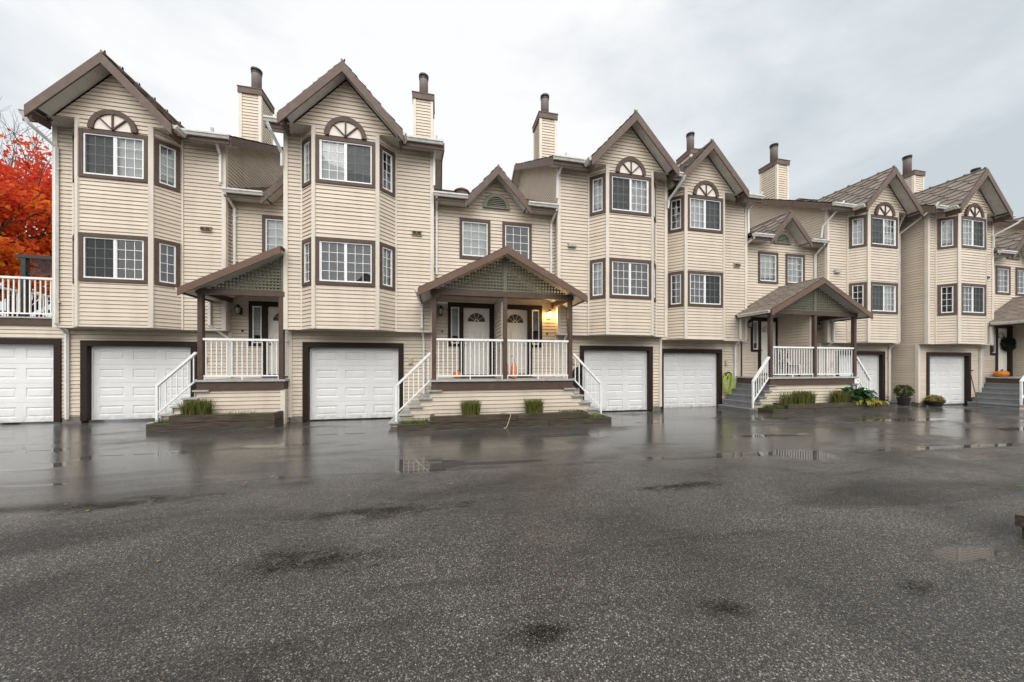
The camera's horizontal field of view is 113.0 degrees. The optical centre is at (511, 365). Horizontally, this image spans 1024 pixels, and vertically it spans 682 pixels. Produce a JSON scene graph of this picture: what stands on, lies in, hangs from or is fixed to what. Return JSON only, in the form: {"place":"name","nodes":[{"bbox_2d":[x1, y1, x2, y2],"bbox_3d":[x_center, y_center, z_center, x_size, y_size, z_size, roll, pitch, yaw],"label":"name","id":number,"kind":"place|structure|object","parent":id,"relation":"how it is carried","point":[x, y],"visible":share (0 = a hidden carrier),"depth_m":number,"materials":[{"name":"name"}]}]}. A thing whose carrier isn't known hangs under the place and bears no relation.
{"place":"outdoors","nodes":[
{"label":"outdoors","id":0,"kind":"place"},
{"bbox_2d":[211,409,254,413],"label":"grass","id":1,"kind":"structure","parent":0,"point":[235,411],"depth_m":8.60,"materials":[{"name":"green plant"}]},
{"bbox_2d":[461,377,495,377],"bbox_3d":[-1.000,0.357,10.016,1.000,0.019,0.500,0,0,-12],"label":"door mat","id":2,"kind":"object","parent":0,"point":[478,377],"depth_m":9.85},
{"bbox_2d":[0,400,1023,681],"bbox_3d":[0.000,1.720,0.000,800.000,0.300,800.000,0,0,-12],"label":"asphalt court","id":3,"kind":"object","parent":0,"point":[352,550],"visible":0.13,"depth_m":2.88,"materials":[{"name":"grey asphalt"}]},
{"bbox_2d":[0,99,51,316],"bbox_3d":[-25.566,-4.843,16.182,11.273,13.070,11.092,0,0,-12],"label":"maple tree","id":4,"kind":"object","parent":3,"relation":"on","point":[28,199],"visible":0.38,"depth_m":15.57,"materials":[{"name":"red plant"}]},
{"bbox_2d":[0,276,65,422],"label":"garage block","id":5,"kind":"structure","parent":3,"relation":"on","point":[31,369],"depth_m":9.13,"materials":[{"name":"wood"}]},
{"bbox_2d":[0,338,63,422],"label":"garage door","id":6,"kind":"structure","parent":5,"relation":"in","point":[31,376],"depth_m":9.15,"materials":[{"name":"metal"}]},
{"bbox_2d":[16,254,51,316],"bbox_3d":[-14.153,-2.365,10.739,2.300,2.130,0.160,0,0,-12],"label":"pergola","id":7,"kind":"object","parent":5,"relation":"on","point":[25,261],"visible":0.22,"depth_m":10.54,"materials":[{"name":"brown wood"}]},
{"bbox_2d":[17,50,282,423],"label":"townhouse","id":8,"kind":"structure","parent":3,"relation":"on","point":[141,215],"depth_m":9.12,"materials":[{"name":"brown paint"}]},
{"bbox_2d":[72,234,120,283],"bbox_3d":[-11.152,-2.780,9.108,0.499,1.240,0.792,0,0,33],"label":"window","id":9,"kind":"structure","parent":8,"relation":"in","point":[119,247],"depth_m":8.91,"materials":[{"name":"brown paint"}]},
{"bbox_2d":[72,131,120,182],"bbox_3d":[-11.152,-5.440,9.108,0.499,1.240,0.792,0,0,33],"label":"window","id":10,"kind":"structure","parent":8,"relation":"in","point":[73,131],"depth_m":8.88,"materials":[{"name":"brown paint"}]},
{"bbox_2d":[78,232,166,283],"bbox_3d":[-10.401,-2.780,9.154,1.460,1.240,0.792,0,0,-12],"label":"window","id":11,"kind":"structure","parent":8,"relation":"in","point":[97,252],"depth_m":8.79,"materials":[{"name":"brown paint"}]},
{"bbox_2d":[78,127,166,183],"bbox_3d":[-10.401,-5.440,9.154,1.460,1.240,0.792,0,0,-12],"label":"window","id":12,"kind":"structure","parent":8,"relation":"in","point":[100,156],"depth_m":8.79,"materials":[{"name":"glass"}]},
{"bbox_2d":[80,340,196,420],"bbox_3d":[-10.444,0.411,9.588,2.690,2.202,0.205,0,0,-12],"label":"garage door","id":13,"kind":"structure","parent":8,"relation":"in","point":[118,379],"depth_m":9.56,"materials":[{"name":"metal"}]},
{"bbox_2d":[154,238,179,286],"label":"window","id":14,"kind":"structure","parent":8,"relation":"in","point":[172,249],"depth_m":9.26,"materials":[{"name":"brown paint"}]},
{"bbox_2d":[154,138,179,192],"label":"window","id":15,"kind":"structure","parent":8,"relation":"in","point":[166,155],"depth_m":9.26,"materials":[{"name":"white glass"}]},
{"bbox_2d":[146,411,283,431],"bbox_3d":[-7.395,1.435,8.552,2.700,0.450,0.525,0,0,-12],"label":"timber planter","id":16,"kind":"object","parent":3,"relation":"on","point":[179,422],"visible":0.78,"depth_m":8.34,"materials":[{"name":"wood"}]},
{"bbox_2d":[154,419,168,423],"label":"grass","id":17,"kind":"structure","parent":16,"relation":"in","point":[162,421],"depth_m":8.22,"materials":[{"name":"green plant"}]},
{"bbox_2d":[175,398,217,414],"bbox_3d":[-7.882,1.047,8.476,0.838,0.447,0.534,0,0,-12],"label":"grass tuft","id":18,"kind":"object","parent":16,"relation":"on","point":[202,407],"visible":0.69,"depth_m":8.38,"materials":[{"name":"green plant"}]},
{"bbox_2d":[146,246,289,423],"bbox_3d":[-7.695,-0.732,9.274,3.080,4.804,1.626,0,0,-12],"label":"porch","id":19,"kind":"object","parent":3,"relation":"on","point":[247,277],"visible":0.86,"depth_m":8.87,"materials":[{"name":"brown paint"}]},
{"bbox_2d":[221,175,304,403],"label":"entrance wing","id":20,"kind":"structure","parent":3,"relation":"on","point":[260,231],"depth_m":10.10,"materials":[{"name":"beige plastic"}]},
{"bbox_2d":[262,214,282,252],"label":"window","id":21,"kind":"structure","parent":20,"relation":"in","point":[272,225],"depth_m":10.28,"materials":[{"name":"white glass"}]},
{"bbox_2d":[268,307,287,373],"bbox_3d":[-6.987,-0.760,10.322,0.810,2.040,0.119,0,0,-12],"label":"front door","id":22,"kind":"structure","parent":20,"relation":"in","point":[273,312],"depth_m":10.29,"materials":[{"name":"white wood"}]},
{"bbox_2d":[263,59,444,421],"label":"townhouse","id":23,"kind":"structure","parent":3,"relation":"on","point":[362,176],"depth_m":9.23,"materials":[{"name":"brown paint"}]},
{"bbox_2d":[302,135,335,187],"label":"window","id":24,"kind":"structure","parent":23,"relation":"in","point":[306,144],"depth_m":9.08,"materials":[{"name":"brown paint"}]},
{"bbox_2d":[302,237,338,286],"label":"window","id":25,"kind":"structure","parent":23,"relation":"in","point":[306,243],"depth_m":9.10,"materials":[{"name":"brown paint"}]},
{"bbox_2d":[315,236,374,286],"bbox_3d":[-4.491,-2.750,9.364,1.460,1.240,0.792,0,0,-12],"label":"window","id":26,"kind":"structure","parent":23,"relation":"in","point":[352,264],"depth_m":9.06,"materials":[{"name":"brown paint"}]},
{"bbox_2d":[315,134,374,187],"bbox_3d":[-4.491,-5.410,9.364,1.460,1.240,0.792,0,0,-12],"label":"window","id":27,"kind":"structure","parent":23,"relation":"in","point":[354,162],"depth_m":9.04,"materials":[{"name":"glass"}]},
{"bbox_2d":[302,342,403,420],"bbox_3d":[-4.534,0.441,9.798,2.690,2.202,0.205,0,0,-12],"label":"garage door","id":28,"kind":"structure","parent":23,"relation":"in","point":[341,380],"depth_m":9.82,"materials":[{"name":"metal"}]},
{"bbox_2d":[365,242,394,290],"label":"window","id":29,"kind":"structure","parent":23,"relation":"in","point":[387,252],"depth_m":9.50,"materials":[{"name":"brown paint"}]},
{"bbox_2d":[379,144,394,196],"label":"window","id":30,"kind":"structure","parent":23,"relation":"in","point":[387,157],"depth_m":9.55,"materials":[{"name":"brown paint"}]},
{"bbox_2d":[433,164,558,377],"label":"entrance wing","id":31,"kind":"structure","parent":3,"relation":"on","point":[495,209],"depth_m":10.54,"materials":[{"name":"beige plastic"}]},
{"bbox_2d":[459,217,489,258],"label":"window","id":32,"kind":"structure","parent":31,"relation":"in","point":[474,234],"depth_m":10.51,"materials":[{"name":"white glass"}]},
{"bbox_2d":[464,308,488,373],"bbox_3d":[-1.101,-0.760,10.506,0.810,2.040,0.119,0,0,-12],"label":"front door","id":33,"kind":"structure","parent":31,"relation":"in","point":[476,320],"depth_m":10.52,"materials":[{"name":"white wood"}]},
{"bbox_2d":[502,221,531,260],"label":"window","id":34,"kind":"structure","parent":31,"relation":"in","point":[518,236],"depth_m":10.92,"materials":[{"name":"glass"}]},
{"bbox_2d":[507,309,526,373],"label":"front door","id":35,"kind":"structure","parent":31,"relation":"in","point":[516,319],"depth_m":10.80,"materials":[{"name":"white wood"}]},
{"bbox_2d":[388,245,607,427],"bbox_3d":[-0.309,-0.749,9.708,5.980,4.838,1.776,0,0,-12],"label":"porch","id":36,"kind":"object","parent":3,"relation":"on","point":[501,392],"visible":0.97,"depth_m":9.13,"materials":[{"name":"brown paint"}]},
{"bbox_2d":[453,370,460,377],"bbox_3d":[-1.565,0.237,9.637,0.235,0.237,0.236,0,0,-12],"label":"pumpkin","id":37,"kind":"object","parent":36,"relation":"on","point":[458,373],"visible":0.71,"depth_m":9.56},
{"bbox_2d":[511,362,516,378],"bbox_3d":[0.055,0.045,9.447,0.176,0.651,0.173,0,0,-12],"label":"ornamental gourd","id":38,"kind":"object","parent":36,"relation":"on","point":[515,372],"visible":0.77,"depth_m":9.39,"materials":[{"name":"orange plant"}]},
{"bbox_2d":[397,410,610,430],"bbox_3d":[-0.063,1.455,8.905,5.580,0.410,0.509,0,0,-12],"label":"timber planter","id":39,"kind":"object","parent":3,"relation":"on","point":[494,420],"visible":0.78,"depth_m":8.64,"materials":[{"name":"wood"}]},
{"bbox_2d":[397,419,429,423],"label":"grass","id":40,"kind":"structure","parent":39,"relation":"in","point":[413,421],"depth_m":8.38,"materials":[{"name":"green plant"}]},
{"bbox_2d":[458,399,482,414],"bbox_3d":[-1.067,1.082,8.723,0.600,0.416,0.498,0,0,0],"label":"grass tuft","id":41,"kind":"object","parent":39,"relation":"on","point":[470,407],"visible":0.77,"depth_m":8.60,"materials":[{"name":"green plant"}]},
{"bbox_2d":[496,412,510,427],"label":"dry stalk","id":42,"kind":"object","parent":39,"relation":"on","point":[504,413],"visible":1,"depth_m":8.67,"materials":[{"name":"beige plant"}]},
{"bbox_2d":[523,398,545,412],"bbox_3d":[0.592,1.082,9.075,0.598,0.416,0.471,0,0,-12],"label":"grass tuft","id":43,"kind":"object","parent":39,"relation":"on","point":[536,406],"visible":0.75,"depth_m":8.98,"materials":[{"name":"green plant"}]},
{"bbox_2d":[557,409,581,412],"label":"grass","id":44,"kind":"structure","parent":39,"relation":"on","point":[568,410],"depth_m":9.31,"materials":[{"name":"green plant"}]},
{"bbox_2d":[588,412,607,416],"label":"grass","id":45,"kind":"structure","parent":39,"relation":"in","point":[595,415],"depth_m":9.42,"materials":[{"name":"green plant"}]},
{"bbox_2d":[511,93,685,410],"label":"townhouse","id":46,"kind":"structure","parent":3,"relation":"on","point":[609,196],"depth_m":10.86,"materials":[{"name":"brown paint"}]},
{"bbox_2d":[572,367,582,387],"bbox_3d":[2.121,0.378,11.052,0.438,0.699,0.120,0,0,-12],"label":"hose reel","id":47,"kind":"object","parent":46,"relation":"attached to","point":[575,384],"visible":0.73,"depth_m":11.02,"materials":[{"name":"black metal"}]},
{"bbox_2d":[590,258,605,298],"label":"window","id":48,"kind":"structure","parent":46,"relation":"in","point":[597,268],"depth_m":10.80,"materials":[{"name":"brown paint"}]},
{"bbox_2d":[590,173,605,215],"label":"window","id":49,"kind":"structure","parent":46,"relation":"in","point":[597,184],"depth_m":10.80,"materials":[{"name":"glass"}]},
{"bbox_2d":[579,345,652,410],"bbox_3d":[3.528,0.441,11.499,2.690,2.202,0.205,0,0,-12],"label":"garage door","id":50,"kind":"structure","parent":46,"relation":"in","point":[625,373],"depth_m":11.59,"materials":[{"name":"metal"}]},
{"bbox_2d":[600,172,650,215],"bbox_3d":[3.669,-5.410,11.086,1.460,1.240,0.792,0,0,-12],"label":"window","id":51,"kind":"structure","parent":46,"relation":"in","point":[628,194],"depth_m":10.73,"materials":[{"name":"glass"}]},
{"bbox_2d":[609,257,650,298],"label":"window","id":52,"kind":"structure","parent":46,"relation":"in","point":[620,271],"depth_m":10.85,"materials":[{"name":"brown paint"}]},
{"bbox_2d":[631,262,655,301],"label":"window","id":53,"kind":"structure","parent":46,"relation":"in","point":[634,275],"depth_m":11.29,"materials":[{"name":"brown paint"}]},
{"bbox_2d":[654,181,655,222],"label":"window","id":54,"kind":"structure","parent":46,"relation":"in","point":[654,181],"depth_m":11.28,"materials":[{"name":"brown paint"}]},
{"bbox_2d":[661,132,764,407],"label":"townhouse","id":55,"kind":"structure","parent":3,"relation":"on","point":[708,224],"depth_m":12.16,"materials":[{"name":"brown paint"}]},
{"bbox_2d":[668,270,683,306],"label":"window","id":56,"kind":"structure","parent":55,"relation":"in","point":[672,276],"depth_m":12.09,"materials":[{"name":"brown paint"}]},
{"bbox_2d":[668,195,683,232],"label":"window","id":57,"kind":"structure","parent":55,"relation":"in","point":[678,200],"depth_m":12.09,"materials":[{"name":"glass"}]},
{"bbox_2d":[661,349,721,407],"bbox_3d":[6.733,0.481,12.810,2.690,2.202,0.205,0,0,-12],"label":"garage door","id":58,"kind":"structure","parent":55,"relation":"in","point":[690,377],"depth_m":12.89,"materials":[{"name":"metal"}]},
{"bbox_2d":[675,270,722,306],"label":"window","id":59,"kind":"structure","parent":55,"relation":"in","point":[712,284],"depth_m":12.07,"materials":[{"name":"brown paint"}]},
{"bbox_2d":[675,194,722,232],"bbox_3d":[6.776,-5.370,12.375,1.460,1.240,0.792,0,0,-12],"label":"window","id":60,"kind":"structure","parent":55,"relation":"in","point":[711,208],"depth_m":12.06,"materials":[{"name":"glass"}]},
{"bbox_2d":[723,371,733,393],"bbox_3d":[8.275,0.657,12.969,0.480,0.883,0.138,0,0,-12],"label":"garden hose","id":61,"kind":"object","parent":55,"relation":"attached to","point":[727,374],"visible":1,"depth_m":12.94,"materials":[{"name":"green plastic"}]},
{"bbox_2d":[742,210,830,375],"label":"entrance wing","id":62,"kind":"structure","parent":3,"relation":"on","point":[778,255],"depth_m":13.40,"materials":[{"name":"beige plastic"}]},
{"bbox_2d":[757,251,778,283],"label":"window","id":63,"kind":"structure","parent":62,"relation":"in","point":[767,263],"depth_m":13.43,"materials":[{"name":"glass"}]},
{"bbox_2d":[761,322,775,372],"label":"front door","id":64,"kind":"structure","parent":62,"relation":"in","point":[763,324],"depth_m":13.42,"materials":[{"name":"white wood"}]},
{"bbox_2d":[785,253,804,284],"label":"window","id":65,"kind":"structure","parent":62,"relation":"in","point":[795,263],"depth_m":13.75,"materials":[{"name":"glass"}]},
{"bbox_2d":[718,276,872,411],"bbox_3d":[10.742,-0.709,12.657,5.700,4.838,1.646,0,0,-12],"label":"porch","id":66,"kind":"object","parent":3,"relation":"on","point":[820,299],"visible":0.97,"depth_m":12.25,"materials":[{"name":"brown paint"}]},
{"bbox_2d":[786,353,800,375],"bbox_3d":[10.872,-0.037,12.835,0.600,0.885,0.534,0,0,-12],"label":"porch chair","id":67,"kind":"object","parent":66,"relation":"on","point":[792,365],"visible":0.24,"depth_m":12.91,"materials":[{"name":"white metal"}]},
{"bbox_2d":[758,401,895,413],"bbox_3d":[11.155,1.495,11.936,5.430,0.410,0.550,0,0,-12],"label":"timber planter","id":68,"kind":"object","parent":3,"relation":"on","point":[826,407],"visible":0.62,"depth_m":11.60,"materials":[{"name":"wood"}]},
{"bbox_2d":[761,404,790,408],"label":"grass","id":69,"kind":"structure","parent":68,"relation":"in","point":[774,406],"depth_m":11.38,"materials":[{"name":"green plant"}]},
{"bbox_2d":[776,391,797,403],"bbox_3d":[9.479,1.089,11.651,0.745,0.482,0.567,0,0,-12],"label":"grass tuft","id":70,"kind":"object","parent":68,"relation":"on","point":[786,399],"visible":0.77,"depth_m":11.53,"materials":[{"name":"green plant"}]},
{"bbox_2d":[790,390,817,403],"bbox_3d":[10.110,1.091,11.749,1.004,0.478,0.510,0,0,-12],"label":"grass tuft","id":71,"kind":"object","parent":68,"relation":"on","point":[805,397],"visible":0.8,"depth_m":11.63,"materials":[{"name":"green plant"}]},
{"bbox_2d":[827,390,856,402],"bbox_3d":[11.765,1.101,12.136,0.975,0.457,0.668,0,0,-12],"label":"grass tuft","id":72,"kind":"object","parent":68,"relation":"on","point":[838,396],"visible":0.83,"depth_m":12.00,"materials":[{"name":"green plant"}]},
{"bbox_2d":[837,386,879,403],"bbox_3d":[12.527,1.050,12.243,1.623,0.661,1.265,0,0,-12],"label":"hosta plant","id":73,"kind":"object","parent":68,"relation":"in","point":[861,393],"visible":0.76,"depth_m":12.00,"materials":[{"name":"green plant"}]},
{"bbox_2d":[856,399,889,406],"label":"yellowing plant","id":74,"kind":"object","parent":68,"relation":"on","point":[876,402],"visible":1,"depth_m":11.86,"materials":[{"name":"yellow plant"}]},
{"bbox_2d":[741,143,923,403],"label":"townhouse","id":75,"kind":"structure","parent":3,"relation":"on","point":[858,224],"depth_m":13.67,"materials":[{"name":"brown paint"}]},
{"bbox_2d":[849,282,866,308],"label":"window","id":76,"kind":"structure","parent":75,"relation":"in","point":[860,288],"depth_m":13.58,"materials":[{"name":"brown paint"}]},
{"bbox_2d":[849,214,866,248],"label":"window","id":77,"kind":"structure","parent":75,"relation":"in","point":[857,224],"depth_m":13.60,"materials":[{"name":"white glass"}]},
{"bbox_2d":[835,351,884,400],"bbox_3d":[14.662,0.491,14.328,2.690,2.202,0.205,0,0,-12],"label":"garage door","id":78,"kind":"structure","parent":75,"relation":"in","point":[873,362],"depth_m":14.50,"materials":[{"name":"metal"}]},
{"bbox_2d":[853,281,897,313],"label":"window","id":79,"kind":"structure","parent":75,"relation":"in","point":[884,296],"depth_m":13.58,"materials":[{"name":"brown paint"}]},
{"bbox_2d":[871,214,897,248],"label":"window","id":80,"kind":"structure","parent":75,"relation":"in","point":[883,228],"depth_m":13.56,"materials":[{"name":"glass"}]},
{"bbox_2d":[893,384,914,405],"bbox_3d":[16.043,1.193,13.860,0.646,0.894,0.645,0,0,34],"label":"potted shrub","id":81,"kind":"object","parent":3,"relation":"on","point":[904,398],"visible":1,"depth_m":13.78,"materials":[{"name":"green plant"}]},
{"bbox_2d":[796,155,1022,405],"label":"townhouse","id":82,"kind":"structure","parent":3,"relation":"on","point":[946,283],"depth_m":13.78,"materials":[{"name":"brown paint"}]},
{"bbox_2d":[937,283,956,314],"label":"window","id":83,"kind":"structure","parent":82,"relation":"in","point":[945,307],"depth_m":13.61,"materials":[{"name":"brown paint"}]},
{"bbox_2d":[937,216,956,249],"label":"window","id":84,"kind":"structure","parent":82,"relation":"in","point":[947,227],"depth_m":13.61,"materials":[{"name":"white glass"}]},
{"bbox_2d":[925,352,970,404],"bbox_3d":[18.437,0.541,14.381,2.630,2.202,0.205,0,0,-12],"label":"garage door","id":85,"kind":"structure","parent":82,"relation":"in","point":[948,376],"depth_m":14.50,"materials":[{"name":"metal"}]},
{"bbox_2d":[942,283,986,314],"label":"window","id":86,"kind":"structure","parent":82,"relation":"in","point":[977,293],"depth_m":13.61,"materials":[{"name":"brown paint"}]},
{"bbox_2d":[942,216,986,249],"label":"window","id":87,"kind":"structure","parent":82,"relation":"in","point":[973,229],"depth_m":13.63,"materials":[{"name":"white glass"}]},
{"bbox_2d":[963,289,969,311],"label":"window","id":88,"kind":"structure","parent":82,"relation":"in","point":[966,291],"depth_m":14.11,"materials":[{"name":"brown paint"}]},
{"bbox_2d":[924,394,946,406],"bbox_3d":[17.192,1.416,13.765,0.632,0.488,0.611,0,0,-12],"label":"flower bowl","id":89,"kind":"object","parent":3,"relation":"on","point":[938,401],"visible":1,"depth_m":13.68,"materials":[{"name":"green plant"}]},
{"bbox_2d":[968,370,978,405],"bbox_3d":[19.577,0.940,14.398,0.192,1.508,0.510,0,0,40],"label":"garden hoe","id":90,"kind":"object","parent":3,"relation":"on","point":[973,386],"visible":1,"depth_m":14.35,"materials":[{"name":"black metal"}]},
{"bbox_2d":[967,296,1023,408],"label":"porch","id":91,"kind":"object","parent":3,"relation":"on","point":[1002,392],"visible":0.85,"depth_m":14.30,"materials":[{"name":"brown paint"}]},
{"bbox_2d":[993,370,1008,376],"bbox_3d":[20.916,0.322,14.492,0.373,0.300,0.374,0,0,-12],"label":"pumpkin","id":92,"kind":"object","parent":91,"relation":"on","point":[1000,373],"visible":1,"depth_m":14.41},
{"bbox_2d":[970,167,1023,236],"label":"townhouse","id":93,"kind":"structure","parent":3,"relation":"on","point":[999,226],"depth_m":16.63,"materials":[{"name":"brown paint"}]},
{"bbox_2d":[984,230,1023,386],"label":"entrance wing","id":94,"kind":"structure","parent":3,"relation":"on","point":[1009,267],"depth_m":15.09,"materials":[{"name":"beige plastic"}]},
{"bbox_2d":[994,266,1010,294],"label":"window","id":95,"kind":"structure","parent":94,"relation":"in","point":[1003,273],"depth_m":15.09,"materials":[{"name":"brown paint"}]},
{"bbox_2d":[998,328,1006,370],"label":"front door","id":96,"kind":"structure","parent":94,"relation":"in","point":[1002,332],"depth_m":15.13,"materials":[{"name":"white wood"}]},
{"bbox_2d":[1000,336,1016,352],"bbox_3d":[22.061,-0.940,15.054,0.743,0.742,0.319,0,0,-12],"label":"wreath","id":97,"kind":"object","parent":96,"relation":"attached to","point":[1007,343],"depth_m":14.99,"materials":[{"name":"green plant"}]},
{"bbox_2d":[1014,267,1023,295],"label":"window","id":98,"kind":"structure","parent":94,"relation":"in","point":[1019,274],"depth_m":15.32,"materials":[{"name":"brown paint"}]},
{"bbox_2d":[0,0,1023,316],"label":"sky","id":99,"kind":"structure","parent":0,"point":[846,90],"materials":[{"name":"white"}]},
{"bbox_2d":[1010,485,1023,537],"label":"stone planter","id":100,"kind":"object","parent":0,"point":[1019,519],"visible":0.93,"depth_m":3.08,"materials":[{"name":"stone"}]}
]}

